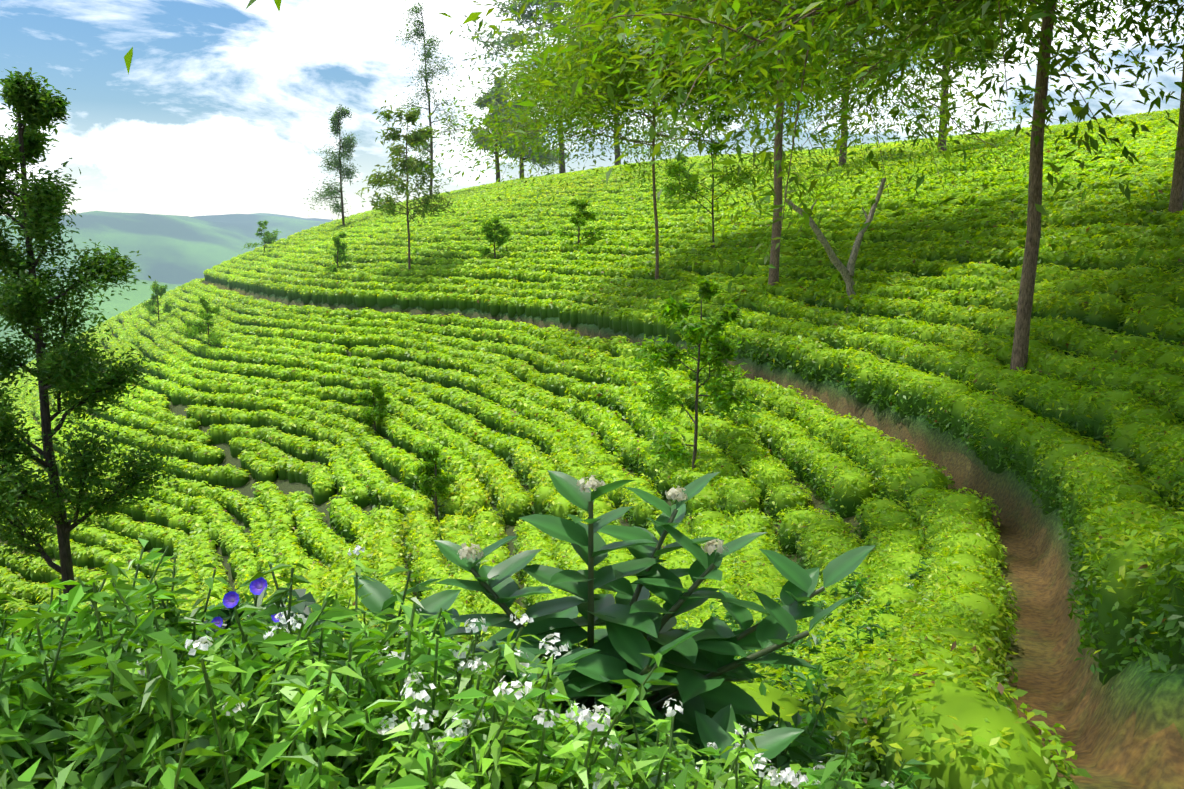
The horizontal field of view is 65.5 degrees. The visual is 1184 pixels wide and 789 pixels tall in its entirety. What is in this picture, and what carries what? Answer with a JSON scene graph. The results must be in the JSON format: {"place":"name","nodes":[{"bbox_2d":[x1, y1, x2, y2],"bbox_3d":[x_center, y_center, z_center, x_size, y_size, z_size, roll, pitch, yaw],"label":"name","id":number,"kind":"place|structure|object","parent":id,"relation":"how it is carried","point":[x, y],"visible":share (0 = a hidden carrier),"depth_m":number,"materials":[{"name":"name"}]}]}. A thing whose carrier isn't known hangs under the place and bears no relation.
{"place":"outdoors","nodes":[
{"label":"outdoors","id":0,"kind":"place"},
{"bbox_2d":[0,211,1183,788],"bbox_3d":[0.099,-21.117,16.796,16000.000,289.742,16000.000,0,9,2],"label":"ground terrain","id":1,"kind":"structure","parent":0,"point":[176,251],"depth_m":63.71,"materials":[{"name":"soil"}]},
{"bbox_2d":[0,67,198,620],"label":"tree","id":2,"kind":"object","parent":1,"relation":"on","point":[62,367],"visible":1,"depth_m":18.87,"materials":[{"name":"green plant"}]},
{"bbox_2d":[140,280,176,319],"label":"tree","id":3,"kind":"object","parent":1,"relation":"on","point":[157,290],"visible":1,"depth_m":96.20,"materials":[{"name":"green plant"}]},
{"bbox_2d":[180,296,221,345],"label":"tree","id":4,"kind":"object","parent":1,"relation":"on","point":[198,327],"visible":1,"depth_m":73.24,"materials":[{"name":"green plant"}]},
{"bbox_2d":[242,220,280,251],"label":"tree","id":5,"kind":"object","parent":1,"relation":"on","point":[271,238],"visible":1,"depth_m":116.01,"materials":[{"name":"green plant"}]},
{"bbox_2d":[304,104,362,225],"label":"tree","id":6,"kind":"object","parent":1,"relation":"on","point":[346,172],"visible":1,"depth_m":113.93,"materials":[{"name":"green plant"}]},
{"bbox_2d":[323,232,351,272],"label":"tree","id":7,"kind":"object","parent":1,"relation":"on","point":[339,257],"visible":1,"depth_m":79.85,"materials":[{"name":"green plant"}]},
{"bbox_2d":[352,379,391,432],"bbox_3d":[-12.316,1.008,51.822,2.191,3.814,2.209,-2,9,-12],"label":"tree","id":8,"kind":"object","parent":1,"relation":"on","point":[378,412],"visible":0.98,"depth_m":51.52,"materials":[{"name":"green plant"}]},
{"bbox_2d":[356,105,459,268],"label":"tree","id":9,"kind":"object","parent":1,"relation":"on","point":[411,164],"visible":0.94,"depth_m":72.78,"materials":[{"name":"green plant"}]},
{"bbox_2d":[387,0,468,197],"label":"tree","id":10,"kind":"object","parent":1,"relation":"on","point":[428,53],"visible":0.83,"depth_m":119.76,"materials":[{"name":"green plant"}]},
{"bbox_2d":[413,443,457,519],"bbox_3d":[-6.258,3.758,37.858,1.956,3.803,2.003,6,11,31],"label":"tree","id":11,"kind":"object","parent":1,"relation":"on","point":[437,485],"visible":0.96,"depth_m":37.38,"materials":[{"name":"green plant"}]},
{"bbox_2d":[0,538,927,788],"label":"weeds","id":12,"kind":"object","parent":1,"relation":"on","point":[76,716],"visible":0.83,"depth_m":2.99,"materials":[{"name":"green plant"}]},
{"bbox_2d":[0,557,931,788],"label":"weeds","id":13,"kind":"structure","parent":1,"relation":"on","point":[809,745],"depth_m":6.07,"materials":[{"name":"green plant"}]},
{"bbox_2d":[204,577,357,663],"bbox_3d":[-1.721,1.320,4.965,1.069,0.980,1.250,9,13,43],"label":"morning glory","id":14,"kind":"object","parent":13,"relation":"on","point":[232,598],"visible":0.12,"depth_m":4.83,"materials":[{"name":"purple plant"}]},
{"bbox_2d":[354,470,875,772],"bbox_3d":[0.104,1.584,5.274,3.268,2.237,1.856,0,9,2],"label":"leaf plant","id":15,"kind":"object","parent":13,"relation":"on","point":[706,691],"visible":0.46,"depth_m":5.38,"materials":[{"name":"green plant"}]},
{"bbox_2d":[478,215,512,257],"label":"tree","id":16,"kind":"object","parent":1,"relation":"on","point":[488,227],"visible":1,"depth_m":71.92,"materials":[{"name":"green plant"}]},
{"bbox_2d":[468,77,549,181],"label":"tree","id":17,"kind":"object","parent":1,"relation":"on","point":[477,104],"visible":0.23,"depth_m":136.29,"materials":[{"name":"green plant"}]},
{"bbox_2d":[125,545,894,788],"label":"flowering weeds","id":18,"kind":"object","parent":1,"relation":"on","point":[298,699],"visible":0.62,"depth_m":2.91,"materials":[{"name":"green plant"}]},
{"bbox_2d":[501,97,571,177],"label":"tree","id":19,"kind":"object","parent":1,"relation":"on","point":[552,157],"visible":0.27,"depth_m":133.85,"materials":[{"name":"green plant"}]},
{"bbox_2d":[457,0,632,172],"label":"tree","id":20,"kind":"object","parent":1,"relation":"on","point":[524,16],"visible":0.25,"depth_m":123.45,"materials":[{"name":"green plant"}]},
{"bbox_2d":[554,198,605,244],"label":"tree","id":21,"kind":"object","parent":1,"relation":"on","point":[584,214],"visible":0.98,"depth_m":68.99,"materials":[{"name":"green plant"}]},
{"bbox_2d":[0,108,1183,788],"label":"tea plantation","id":22,"kind":"object","parent":1,"relation":"on","point":[1168,522],"visible":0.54,"depth_m":35.93,"materials":[{"name":"green plant"}]},
{"bbox_2d":[0,110,1183,788],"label":"tea bushes","id":23,"kind":"object","parent":1,"relation":"on","point":[966,704],"visible":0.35,"depth_m":38.38,"materials":[{"name":"green plant"}]},
{"bbox_2d":[124,0,1060,74],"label":"leaves","id":24,"kind":"object","parent":1,"relation":"on","point":[128,56],"visible":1,"depth_m":8.82,"materials":[{"name":"green plant"}]},
{"bbox_2d":[558,1,656,164],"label":"tree","id":25,"kind":"object","parent":1,"relation":"on","point":[617,155],"visible":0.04,"depth_m":117.97,"materials":[{"name":"green plant"}]},
{"bbox_2d":[382,0,860,278],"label":"shade tree","id":26,"kind":"object","parent":1,"relation":"on","point":[593,105],"visible":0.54,"depth_m":51.74,"materials":[{"name":"green plant"}]},
{"bbox_2d":[662,154,698,200],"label":"tree","id":27,"kind":"object","parent":1,"relation":"on","point":[682,159],"visible":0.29,"depth_m":73.64,"materials":[{"name":"green plant"}]},
{"bbox_2d":[624,102,769,247],"bbox_3d":[6.290,-12.789,55.110,8.838,10.079,4.731,0,9,2],"label":"shade tree","id":28,"kind":"object","parent":1,"relation":"on","point":[715,149],"visible":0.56,"depth_m":55.39,"materials":[{"name":"green plant"}]},
{"bbox_2d":[632,277,762,472],"bbox_3d":[3.242,-0.113,28.543,4.000,7.007,5.852,0,9,2],"label":"small tree","id":29,"kind":"object","parent":1,"relation":"on","point":[715,389],"visible":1,"depth_m":28.24,"materials":[{"name":"green plant"}]},
{"bbox_2d":[430,0,1183,370],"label":"shade tree","id":30,"kind":"object","parent":1,"relation":"on","point":[734,34],"visible":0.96,"depth_m":18.86,"materials":[{"name":"green plant"}]},
{"bbox_2d":[784,178,892,312],"bbox_3d":[9.861,-5.714,36.947,4.412,5.909,0.855,-2,9,-9],"label":"dead snag","id":31,"kind":"object","parent":1,"relation":"on","point":[847,273],"visible":0.79,"depth_m":36.93,"materials":[{"name":"grey wood"}]},
{"bbox_2d":[518,0,1164,285],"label":"shade tree","id":32,"kind":"object","parent":1,"relation":"on","point":[774,253],"visible":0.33,"depth_m":46.83,"materials":[{"name":"green plant"}]},
{"bbox_2d":[803,2,903,165],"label":"ridge tree","id":33,"kind":"object","parent":1,"relation":"on","point":[842,158],"visible":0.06,"depth_m":70.43,"materials":[{"name":"green plant"}]},
{"bbox_2d":[677,0,1183,212],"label":"shade tree","id":34,"kind":"object","parent":1,"relation":"on","point":[1176,201],"visible":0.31,"depth_m":29.72,"materials":[{"name":"green plant"}]},
{"bbox_2d":[711,0,1177,190],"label":"shade tree","id":35,"kind":"object","parent":1,"relation":"on","point":[946,46],"visible":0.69,"depth_m":14.94,"materials":[{"name":"green plant"}]},
{"bbox_2d":[865,1,1027,151],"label":"ridge tree","id":36,"kind":"object","parent":1,"relation":"on","point":[946,89],"visible":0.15,"depth_m":65.79,"materials":[{"name":"green plant"}]},
{"bbox_2d":[0,0,1183,219],"label":"sky","id":37,"kind":"structure","parent":0,"point":[222,107],"materials":[{"name":"white"}]},
{"bbox_2d":[206,279,1183,788],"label":"path","id":38,"kind":"structure","parent":0,"point":[1158,707],"depth_m":12.35,"materials":[{"name":"soil"}]}
]}

